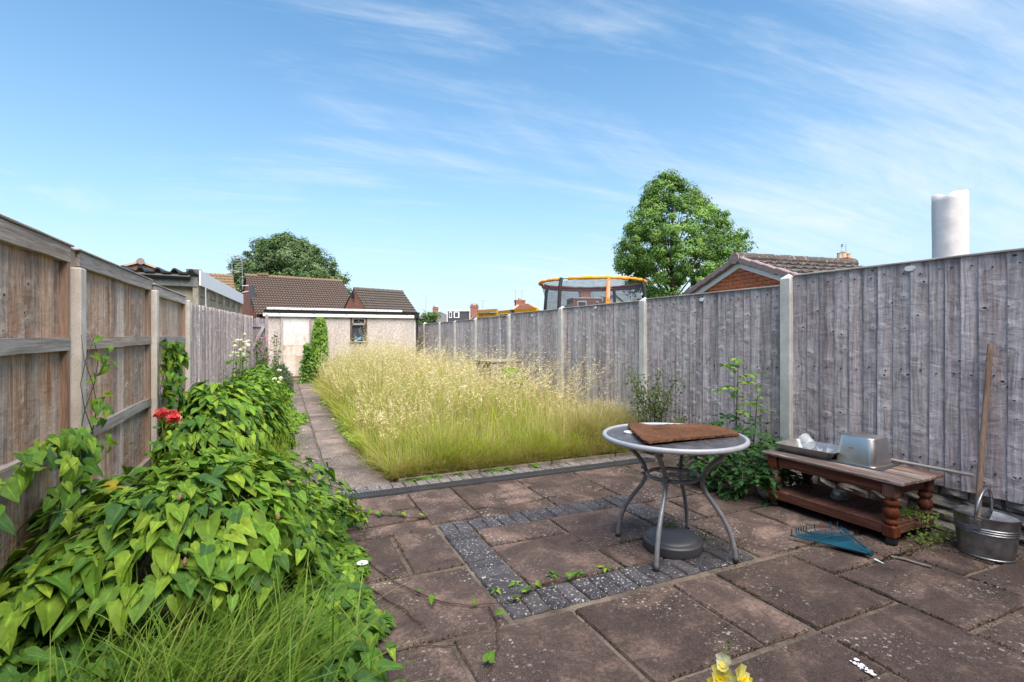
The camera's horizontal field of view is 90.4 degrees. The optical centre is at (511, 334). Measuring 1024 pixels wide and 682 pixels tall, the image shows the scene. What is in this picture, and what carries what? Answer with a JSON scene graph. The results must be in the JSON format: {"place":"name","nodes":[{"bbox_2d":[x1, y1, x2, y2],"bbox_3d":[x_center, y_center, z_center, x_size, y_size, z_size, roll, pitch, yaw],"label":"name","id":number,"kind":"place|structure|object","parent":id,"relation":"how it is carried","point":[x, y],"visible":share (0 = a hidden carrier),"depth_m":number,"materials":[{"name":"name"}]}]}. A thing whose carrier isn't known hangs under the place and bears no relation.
{"place":"outdoors","nodes":[
{"label":"outdoors","id":0,"kind":"place"},
{"bbox_2d":[40,420,245,657],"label":"flower bed soil","id":1,"kind":"structure","parent":0,"point":[138,562],"depth_m":2.94,"materials":[{"name":"brown soil"}]},
{"bbox_2d":[0,214,190,574],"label":"panel fence","id":2,"kind":"object","parent":1,"relation":"on","point":[59,298],"visible":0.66,"depth_m":2.79,"materials":[{"name":"brown wood"}]},
{"bbox_2d":[80,335,117,518],"bbox_3d":[-2.311,0.540,2.788,0.174,1.084,0.319,0,0,-18],"label":"bindweed vine","id":3,"kind":"object","parent":2,"relation":"attached to","point":[96,407],"visible":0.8,"depth_m":2.85,"materials":[{"name":"green plant"}]},
{"bbox_2d":[158,338,192,433],"bbox_3d":[-3.072,0.508,4.629,0.244,0.966,0.582,0,0,-24],"label":"bindweed vine","id":4,"kind":"object","parent":2,"relation":"attached to","point":[175,353],"visible":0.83,"depth_m":4.60,"materials":[{"name":"green plant"}]},
{"bbox_2d":[127,407,187,456],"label":"rose","id":5,"kind":"object","parent":1,"relation":"on","point":[171,416],"visible":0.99,"depth_m":3.65,"materials":[{"name":"red plant"}]},
{"bbox_2d":[0,448,371,664],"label":"bindweed","id":6,"kind":"object","parent":1,"relation":"on","point":[156,512],"visible":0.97,"depth_m":2.09,"materials":[{"name":"green plant"}]},
{"bbox_2d":[0,426,103,542],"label":"bindweed spray","id":7,"kind":"object","parent":6,"relation":"attached to","point":[77,451],"visible":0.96,"depth_m":2.20,"materials":[{"name":"green plant"}]},
{"bbox_2d":[91,479,124,501],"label":"yellowed leaf","id":8,"kind":"object","parent":6,"relation":"on","point":[112,486],"visible":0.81,"depth_m":2.40,"materials":[{"name":"yellow plant"}]},
{"bbox_2d":[0,573,405,681],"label":"creeper","id":9,"kind":"object","parent":1,"relation":"on","point":[19,662],"visible":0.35,"depth_m":1.85,"materials":[{"name":"green plant"}]},
{"bbox_2d":[0,530,440,681],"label":"grass tuft","id":10,"kind":"object","parent":1,"relation":"on","point":[254,641],"visible":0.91,"depth_m":1.74,"materials":[{"name":"green plant"}]},
{"bbox_2d":[147,376,294,474],"bbox_3d":[-3.001,0.899,5.172,1.484,0.942,2.555,0,0,-24],"label":"leafy mound","id":11,"kind":"object","parent":1,"relation":"on","point":[236,408],"visible":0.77,"depth_m":4.61,"materials":[{"name":"green plant"}]},
{"bbox_2d":[191,303,252,391],"bbox_3d":[-5.020,0.426,8.999,0.089,1.708,5.918,0,0,-20],"label":"grey board fence","id":12,"kind":"object","parent":1,"relation":"on","point":[222,330],"visible":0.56,"depth_m":7.83,"materials":[{"name":"grey wood"}]},
{"bbox_2d":[147,393,314,594],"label":"bed grass","id":13,"kind":"structure","parent":1,"relation":"on","point":[275,445],"depth_m":5.03,"materials":[{"name":"green plant"}]},
{"bbox_2d":[225,333,292,404],"bbox_3d":[-4.438,0.663,8.797,1.229,1.395,2.748,0,0,-24],"label":"rose bush","id":14,"kind":"object","parent":1,"relation":"on","point":[266,379],"visible":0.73,"depth_m":8.39,"materials":[{"name":"green plant"}]},
{"bbox_2d":[253,314,267,367],"bbox_3d":[-5.896,0.400,11.842,0.390,1.760,0.079,0,0,-24],"label":"fence return","id":15,"kind":"object","parent":1,"relation":"on","point":[260,327],"visible":0.46,"depth_m":11.87,"materials":[{"name":"grey wood"}]},
{"bbox_2d":[253,332,281,375],"bbox_3d":[-5.409,0.597,11.253,0.624,1.368,1.518,0,0,-24],"label":"willowherb","id":16,"kind":"object","parent":1,"relation":"on","point":[262,360],"visible":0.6,"depth_m":11.12,"materials":[{"name":"green plant"}]},
{"bbox_2d":[215,385,395,681],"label":"ground cover","id":17,"kind":"object","parent":1,"relation":"on","point":[352,549],"visible":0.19,"depth_m":2.69,"materials":[{"name":"green plant"}]},
{"bbox_2d":[357,560,367,565],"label":"bindweed flower","id":18,"kind":"object","parent":17,"relation":"on","point":[364,562],"visible":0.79,"depth_m":2.72,"materials":[{"name":"white plant"}]},
{"bbox_2d":[182,252,244,288],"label":"mossy roof house","id":19,"kind":"structure","parent":0,"point":[227,279],"depth_m":30.11,"materials":[{"name":"orange tile"}]},
{"bbox_2d":[287,383,389,490],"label":"path","id":20,"kind":"structure","parent":0,"point":[351,469],"depth_m":5.75,"materials":[{"name":"grey concrete"}]},
{"bbox_2d":[269,361,294,389],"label":"rosemary bush","id":21,"kind":"object","parent":20,"relation":"on","point":[286,375],"visible":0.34,"depth_m":11.19,"materials":[{"name":"green plant"}]},
{"bbox_2d":[421,295,446,322],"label":"hipped house","id":22,"kind":"structure","parent":0,"point":[443,317],"depth_m":69.16,"materials":[{"name":"grey paint"}]},
{"bbox_2d":[447,300,490,321],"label":"dormer house","id":23,"kind":"structure","parent":0,"point":[454,315],"depth_m":50.02,"materials":[{"name":"white paint"}]},
{"bbox_2d":[454,312,458,317],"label":"window","id":24,"kind":"structure","parent":23,"relation":"in","point":[456,314],"depth_m":49.93,"materials":[{"name":"white paint"}]},
{"bbox_2d":[381,450,572,481],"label":"lawn soil","id":25,"kind":"structure","parent":0,"point":[390,479],"depth_m":4.51,"materials":[{"name":"brown soil"}]},
{"bbox_2d":[300,345,363,381],"bbox_3d":[-4.221,0.815,13.848,2.974,1.113,1.220,0,0,-24],"label":"nettle patch","id":26,"kind":"object","parent":25,"relation":"on","point":[316,366],"visible":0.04,"depth_m":13.43,"materials":[{"name":"green plant"}]},
{"bbox_2d":[311,379,388,450],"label":"path weeds","id":27,"kind":"object","parent":25,"relation":"on","point":[323,403],"visible":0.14,"depth_m":6.33,"materials":[{"name":"green plant"}]},
{"bbox_2d":[292,326,638,480],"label":"tall grass","id":28,"kind":"structure","parent":25,"relation":"on","point":[446,448],"depth_m":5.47,"materials":[{"name":"green plant"}]},
{"bbox_2d":[312,320,635,438],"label":"seed heads","id":29,"kind":"object","parent":25,"relation":"on","point":[451,374],"visible":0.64,"depth_m":6.83,"materials":[{"name":"beige plant"}]},
{"bbox_2d":[318,383,637,478],"bbox_3d":[-2.227,1.115,7.424,3.153,0.289,8.527,0,0,-47],"label":"thatch fringe","id":30,"kind":"object","parent":25,"relation":"on","point":[415,469],"visible":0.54,"depth_m":4.84,"materials":[{"name":"green plant"}]},
{"bbox_2d":[474,359,521,391],"bbox_3d":[-0.232,0.845,8.728,0.660,0.830,0.500,0,0,-36],"label":"pallet crate","id":31,"kind":"object","parent":25,"relation":"on","point":[495,362],"visible":0.36,"depth_m":8.58,"materials":[{"name":"brown wood"}]},
{"bbox_2d":[492,367,531,397],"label":"grass tuft","id":32,"kind":"object","parent":25,"relation":"on","point":[507,370],"visible":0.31,"depth_m":8.27,"materials":[{"name":"green plant"}]},
{"bbox_2d":[529,394,651,453],"bbox_3d":[0.916,0.977,5.785,1.982,0.607,1.756,0,0,-24],"label":"dry tuft","id":33,"kind":"object","parent":25,"relation":"on","point":[597,415],"visible":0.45,"depth_m":5.53,"materials":[{"name":"beige plant"}]},
{"bbox_2d":[0,0,1023,318],"label":"sky","id":34,"kind":"structure","parent":0,"point":[459,154],"materials":[{"name":"blue"}]},
{"bbox_2d":[506,290,540,313],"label":"hipped house","id":35,"kind":"structure","parent":0,"point":[520,304],"depth_m":44.55,"materials":[{"name":"brick"}]},
{"bbox_2d":[112,452,1023,681],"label":"patio","id":36,"kind":"structure","parent":0,"point":[654,626],"depth_m":2.54,"materials":[{"name":"stone"}]},
{"bbox_2d":[350,562,377,608],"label":"trailing vine","id":37,"kind":"object","parent":36,"relation":"on","point":[374,606],"visible":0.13,"depth_m":2.46,"materials":[{"name":"green plant"}]},
{"bbox_2d":[353,503,425,518],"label":"trailing vine","id":38,"kind":"object","parent":36,"relation":"on","point":[378,513],"visible":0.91,"depth_m":3.57,"materials":[{"name":"green plant"}]},
{"bbox_2d":[372,589,428,632],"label":"trailing vine","id":39,"kind":"object","parent":36,"relation":"on","point":[381,594],"visible":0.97,"depth_m":2.37,"materials":[{"name":"plant"}]},
{"bbox_2d":[382,642,456,661],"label":"trailing vine","id":40,"kind":"object","parent":36,"relation":"on","point":[391,645],"visible":0.94,"depth_m":2.04,"materials":[{"name":"green plant"}]},
{"bbox_2d":[414,476,431,480],"bbox_3d":[-0.794,1.276,4.514,0.183,0.051,0.151,0,0,-24],"label":"weed rosette","id":41,"kind":"object","parent":36,"relation":"on","point":[425,478],"visible":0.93,"depth_m":4.50,"materials":[{"name":"green plant"}]},
{"bbox_2d":[344,542,532,606],"bbox_3d":[-0.533,1.257,2.651,1.281,0.045,0.356,0,0,27],"label":"trailing vine","id":42,"kind":"object","parent":36,"relation":"on","point":[432,597],"visible":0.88,"depth_m":2.47,"materials":[{"name":"green plant"}]},
{"bbox_2d":[332,457,655,501],"bbox_3d":[-0.162,1.284,4.513,3.530,0.028,0.120,0,0,-24],"label":"channel drain","id":43,"kind":"object","parent":36,"relation":"on","point":[393,491],"visible":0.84,"depth_m":4.48,"materials":[{"name":"grey plastic"}]},
{"bbox_2d":[482,606,505,673],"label":"trailing vine","id":44,"kind":"object","parent":36,"relation":"on","point":[489,656],"visible":1,"depth_m":2.02,"materials":[{"name":"green plant"}]},
{"bbox_2d":[491,586,500,594],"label":"weed sprig","id":45,"kind":"object","parent":36,"relation":"on","point":[497,590],"visible":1,"depth_m":2.52,"materials":[{"name":"green plant"}]},
{"bbox_2d":[508,580,520,586],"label":"weed sprig","id":46,"kind":"object","parent":36,"relation":"on","point":[511,583],"visible":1,"depth_m":2.59,"materials":[{"name":"green plant"}]},
{"bbox_2d":[397,451,645,481],"bbox_3d":[0.389,1.280,5.086,3.050,0.045,0.050,0,0,-24],"label":"lawn edging","id":47,"kind":"object","parent":36,"relation":"on","point":[538,463],"visible":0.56,"depth_m":4.96,"materials":[{"name":"concrete"}]},
{"bbox_2d":[527,463,538,467],"bbox_3d":[0.196,1.276,4.957,0.194,0.058,0.143,0,0,22],"label":"weed rosette","id":48,"kind":"object","parent":36,"relation":"on","point":[534,465],"visible":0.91,"depth_m":4.92,"materials":[{"name":"green plant"}]},
{"bbox_2d":[507,570,579,601],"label":"trailing vine","id":49,"kind":"object","parent":36,"relation":"on","point":[538,584],"visible":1,"depth_m":2.60,"materials":[{"name":"green plant"}]},
{"bbox_2d":[547,570,559,577],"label":"weed sprig","id":50,"kind":"object","parent":36,"relation":"on","point":[553,571],"visible":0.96,"depth_m":2.70,"materials":[{"name":"green plant"}]},
{"bbox_2d":[597,565,609,572],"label":"weed sprig","id":51,"kind":"object","parent":36,"relation":"on","point":[604,569],"visible":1,"depth_m":2.77,"materials":[{"name":"green plant"}]},
{"bbox_2d":[624,366,692,456],"bbox_3d":[1.473,0.792,5.385,0.527,0.978,1.063,0,0,-24],"label":"wispy bush","id":52,"kind":"object","parent":36,"relation":"on","point":[647,406],"visible":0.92,"depth_m":5.36,"materials":[{"name":"green plant"}]},
{"bbox_2d":[295,465,1023,681],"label":"joint debris","id":53,"kind":"object","parent":36,"relation":"on","point":[866,565],"visible":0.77,"depth_m":2.89,"materials":[{"name":"green plant"}]},
{"bbox_2d":[643,525,702,559],"bbox_3d":[0.964,1.229,3.052,0.346,0.102,0.346,0,0,-24],"label":"parasol base","id":54,"kind":"object","parent":36,"relation":"on","point":[681,543],"visible":0.9,"depth_m":2.95,"materials":[{"name":"grey plastic"}]},
{"bbox_2d":[602,422,749,571],"bbox_3d":[0.969,0.939,3.054,0.840,0.683,0.840,0,0,-24],"label":"round table","id":55,"kind":"object","parent":36,"relation":"on","point":[723,447],"visible":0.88,"depth_m":2.90,"materials":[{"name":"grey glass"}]},
{"bbox_2d":[627,422,739,443],"bbox_3d":[0.989,0.595,3.145,0.780,0.057,0.552,0,0,-24],"label":"doormat","id":56,"kind":"object","parent":55,"relation":"on","point":[649,434],"visible":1,"depth_m":3.05,"materials":[{"name":"brown fabric"}]},
{"bbox_2d":[662,519,739,550],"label":"moss weed","id":57,"kind":"object","parent":36,"relation":"on","point":[672,523],"visible":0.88,"depth_m":3.13,"materials":[{"name":"green plant"}]},
{"bbox_2d":[418,247,1023,504],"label":"close board fence","id":58,"kind":"object","parent":36,"relation":"on","point":[895,353],"visible":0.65,"depth_m":4.02,"materials":[{"name":"grey wood"}]},
{"bbox_2d":[707,639,752,681],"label":"snapdragon","id":59,"kind":"object","parent":36,"relation":"on","point":[722,672],"visible":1,"depth_m":1.20,"materials":[{"name":"yellow plant"}]},
{"bbox_2d":[673,358,812,506],"bbox_3d":[1.895,0.809,4.271,0.952,1.222,1.175,0,0,-24],"label":"leafy shrub","id":60,"kind":"object","parent":36,"relation":"on","point":[760,476],"visible":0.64,"depth_m":4.11,"materials":[{"name":"green plant"}]},
{"bbox_2d":[756,478,769,498],"bbox_3d":[2.007,1.205,3.986,0.144,0.188,0.176,0,0,-24],"label":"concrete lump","id":61,"kind":"object","parent":36,"relation":"on","point":[763,494],"visible":0.24,"depth_m":3.96,"materials":[{"name":"grey concrete"}]},
{"bbox_2d":[790,522,873,556],"bbox_3d":[2.003,1.235,3.084,0.435,0.057,0.390,0,0,-24],"label":"rake head","id":62,"kind":"object","parent":36,"relation":"on","point":[845,541],"visible":1,"depth_m":3.11},
{"bbox_2d":[761,448,943,545],"bbox_3d":[2.317,1.081,3.545,0.468,0.398,0.961,0,0,-26],"label":"table","id":63,"kind":"object","parent":36,"relation":"on","point":[892,484],"visible":0.92,"depth_m":3.33,"materials":[{"name":"brown wood"}]},
{"bbox_2d":[775,438,838,459],"bbox_3d":[2.232,0.850,3.768,0.328,0.062,0.428,0,0,-32],"label":"roasting tin","id":64,"kind":"object","parent":63,"relation":"on","point":[821,450],"visible":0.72,"depth_m":3.80,"materials":[{"name":"silver metal"}]},
{"bbox_2d":[826,458,900,470],"bbox_3d":[2.426,0.878,3.509,0.325,0.004,0.335,0,0,-34],"label":"baking tray","id":65,"kind":"object","parent":63,"relation":"on","point":[879,469],"visible":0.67,"depth_m":3.41,"materials":[{"name":"grey metal"}]},
{"bbox_2d":[834,432,893,467],"bbox_3d":[2.426,0.784,3.509,0.265,0.185,0.282,0,0,-28],"label":"steel container","id":66,"kind":"object","parent":65,"relation":"on","point":[864,449],"visible":1,"depth_m":3.42,"materials":[{"name":"silver metal"}]},
{"bbox_2d":[891,458,974,476],"bbox_3d":[2.603,0.864,3.551,0.024,0.026,0.974,0,0,-30],"label":"broom pole","id":67,"kind":"object","parent":63,"relation":"on","point":[934,468],"visible":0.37,"depth_m":3.30,"materials":[{"name":"wood"}]},
{"bbox_2d":[689,447,1023,553],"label":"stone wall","id":68,"kind":"structure","parent":36,"relation":"on","point":[943,498],"depth_m":3.37,"materials":[{"name":"grey stone"}]},
{"bbox_2d":[850,658,879,678],"bbox_3d":[1.348,1.275,1.945,0.042,0.002,0.122,0,0,-7],"label":"white paint splash","id":69,"kind":"object","parent":36,"relation":"on","point":[862,667],"visible":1,"depth_m":1.95,"materials":[{"name":"white paint"}]},
{"bbox_2d":[891,555,931,567],"bbox_3d":[2.236,1.270,2.849,0.019,0.018,0.180,0,0,-42],"label":"dead stick","id":70,"kind":"object","parent":36,"relation":"on","point":[915,562],"visible":1,"depth_m":2.84,"materials":[{"name":"wood"}]},
{"bbox_2d":[881,504,956,549],"bbox_3d":[2.563,1.198,3.196,0.478,0.169,0.393,0,0,-24],"label":"ground ivy","id":71,"kind":"object","parent":36,"relation":"on","point":[910,513],"visible":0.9,"depth_m":3.16,"materials":[{"name":"green plant"}]},
{"bbox_2d":[952,487,1022,563],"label":"bucket","id":72,"kind":"object","parent":36,"relation":"on","point":[991,534],"visible":1,"depth_m":2.90,"materials":[{"name":"metal"}]},
{"bbox_2d":[974,343,993,517],"bbox_3d":[2.806,0.657,3.034,0.243,1.212,0.035,0,0,-29],"label":"wooden pole","id":73,"kind":"object","parent":72,"relation":"in","point":[983,426],"visible":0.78,"depth_m":3.04,"materials":[{"name":"wood"}]},
{"bbox_2d":[830,489,848,500],"bbox_3d":[2.322,1.131,3.605,0.112,0.052,0.111,0,0,-24],"label":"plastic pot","id":74,"kind":"object","parent":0,"point":[838,494],"visible":1,"depth_m":3.57,"materials":[{"name":"plastic"}]},
{"label":"ground","id":75,"kind":"structure","parent":0,"visible":0},
{"bbox_2d":[120,258,155,270],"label":"brick gable house","id":76,"kind":"structure","parent":75,"relation":"on","point":[137,263],"depth_m":24.90,"materials":[{"name":"brick"}]},
{"bbox_2d":[121,265,242,383],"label":"panel garage","id":77,"kind":"structure","parent":75,"relation":"on","point":[200,287],"depth_m":10.67,"materials":[{"name":"concrete"}]},
{"bbox_2d":[226,255,244,287],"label":"side tree","id":78,"kind":"object","parent":75,"relation":"on","point":[238,261],"visible":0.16,"depth_m":55.11,"materials":[{"name":"green plant"}]},
{"bbox_2d":[234,258,349,318],"bbox_3d":[-16.475,-1.945,37.751,7.802,6.649,8.626,0,0,-37],"label":"bungalow","id":79,"kind":"object","parent":75,"relation":"on","point":[261,292],"visible":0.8,"depth_m":36.27,"materials":[{"name":"orange tile"}]},
{"bbox_2d":[233,229,351,293],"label":"broad tree","id":80,"kind":"object","parent":75,"relation":"on","point":[285,253],"visible":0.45,"depth_m":54.84,"materials":[{"name":"green plant"}]},
{"bbox_2d":[293,343,315,383],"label":"tall weed","id":81,"kind":"object","parent":75,"relation":"on","point":[306,359],"visible":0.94,"depth_m":13.38,"materials":[{"name":"green plant"}]},
{"bbox_2d":[263,307,423,383],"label":"garage","id":82,"kind":"structure","parent":75,"relation":"on","point":[294,326],"depth_m":14.13,"materials":[{"name":"concrete"}]},
{"bbox_2d":[283,317,308,377],"bbox_3d":[-5.826,0.330,13.718,0.665,1.640,0.050,0,0,-24],"label":"door","id":83,"kind":"structure","parent":82,"relation":"in","point":[295,329],"depth_m":13.70,"materials":[{"name":"white wood"}]},
{"bbox_2d":[310,316,328,380],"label":"climbing ivy","id":84,"kind":"object","parent":82,"relation":"attached to","point":[320,329],"visible":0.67,"depth_m":13.72,"materials":[{"name":"green plant"}]},
{"bbox_2d":[350,317,366,341],"bbox_3d":[-4.334,-0.145,14.378,0.500,0.710,0.135,0,0,-24],"label":"window","id":85,"kind":"structure","parent":82,"relation":"in","point":[355,323],"depth_m":14.40,"materials":[{"name":"grey"}]},
{"bbox_2d":[343,287,416,311],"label":"outbuilding","id":86,"kind":"structure","parent":75,"relation":"on","point":[371,298],"depth_m":29.33,"materials":[{"name":"brown tile"}]},
{"bbox_2d":[418,311,441,323],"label":"elder bush","id":87,"kind":"object","parent":75,"relation":"on","point":[433,316],"visible":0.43,"depth_m":19.84,"materials":[{"name":"green plant"}]},
{"bbox_2d":[477,309,497,317],"bbox_3d":[-0.747,0.252,15.588,0.072,2.057,1.032,0,0,-39],"label":"orange fence panel","id":88,"kind":"object","parent":75,"relation":"on","point":[482,313],"visible":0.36,"depth_m":15.61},
{"bbox_2d":[498,308,537,315],"bbox_3d":[0.140,0.287,14.091,0.072,1.986,2.079,0,0,-30],"label":"orange fence panel","id":89,"kind":"object","parent":75,"relation":"on","point":[502,313],"visible":0.16,"depth_m":14.01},
{"bbox_2d":[565,292,618,306],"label":"brick house","id":90,"kind":"structure","parent":75,"relation":"on","point":[582,298],"depth_m":54.98,"materials":[{"name":"red brick"}]},
{"bbox_2d":[577,301,586,305],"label":"window","id":91,"kind":"structure","parent":90,"relation":"in","point":[578,302],"depth_m":54.79,"materials":[{"name":"white paint"}]},
{"bbox_2d":[538,276,646,309],"bbox_3d":[2.357,-0.147,14.999,3.379,2.858,3.379,0,0,-24],"label":"trampoline","id":92,"kind":"object","parent":75,"relation":"on","point":[560,288],"visible":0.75,"depth_m":14.16,"materials":[{"name":"orange"}]},
{"bbox_2d":[599,295,622,303],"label":"gabled house","id":93,"kind":"structure","parent":75,"relation":"on","point":[611,299],"depth_m":52.01,"materials":[{"name":"white"}]},
{"bbox_2d":[611,168,758,300],"bbox_3d":[10.332,-4.497,32.081,9.032,11.762,9.079,0,0,-24],"label":"ash tree","id":94,"kind":"object","parent":75,"relation":"on","point":[654,229],"visible":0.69,"depth_m":30.12,"materials":[{"name":"green plant"}]},
{"bbox_2d":[685,252,861,294],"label":"brick outbuilding","id":95,"kind":"structure","parent":75,"relation":"on","point":[763,270],"depth_m":10.12,"materials":[{"name":"brown brick"}]},
{"bbox_2d":[837,244,854,258],"bbox_3d":[15.668,-1.508,24.000,0.880,5.577,0.704,0,0,-36],"label":"chimney stack","id":96,"kind":"object","parent":75,"relation":"on","point":[843,255],"visible":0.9,"depth_m":23.84,"materials":[{"name":"brick"}]},
{"bbox_2d":[931,189,968,257],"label":"wrapped column","id":97,"kind":"structure","parent":75,"relation":"on","point":[950,222],"depth_m":5.96,"materials":[{"name":"white plastic"}]}
]}

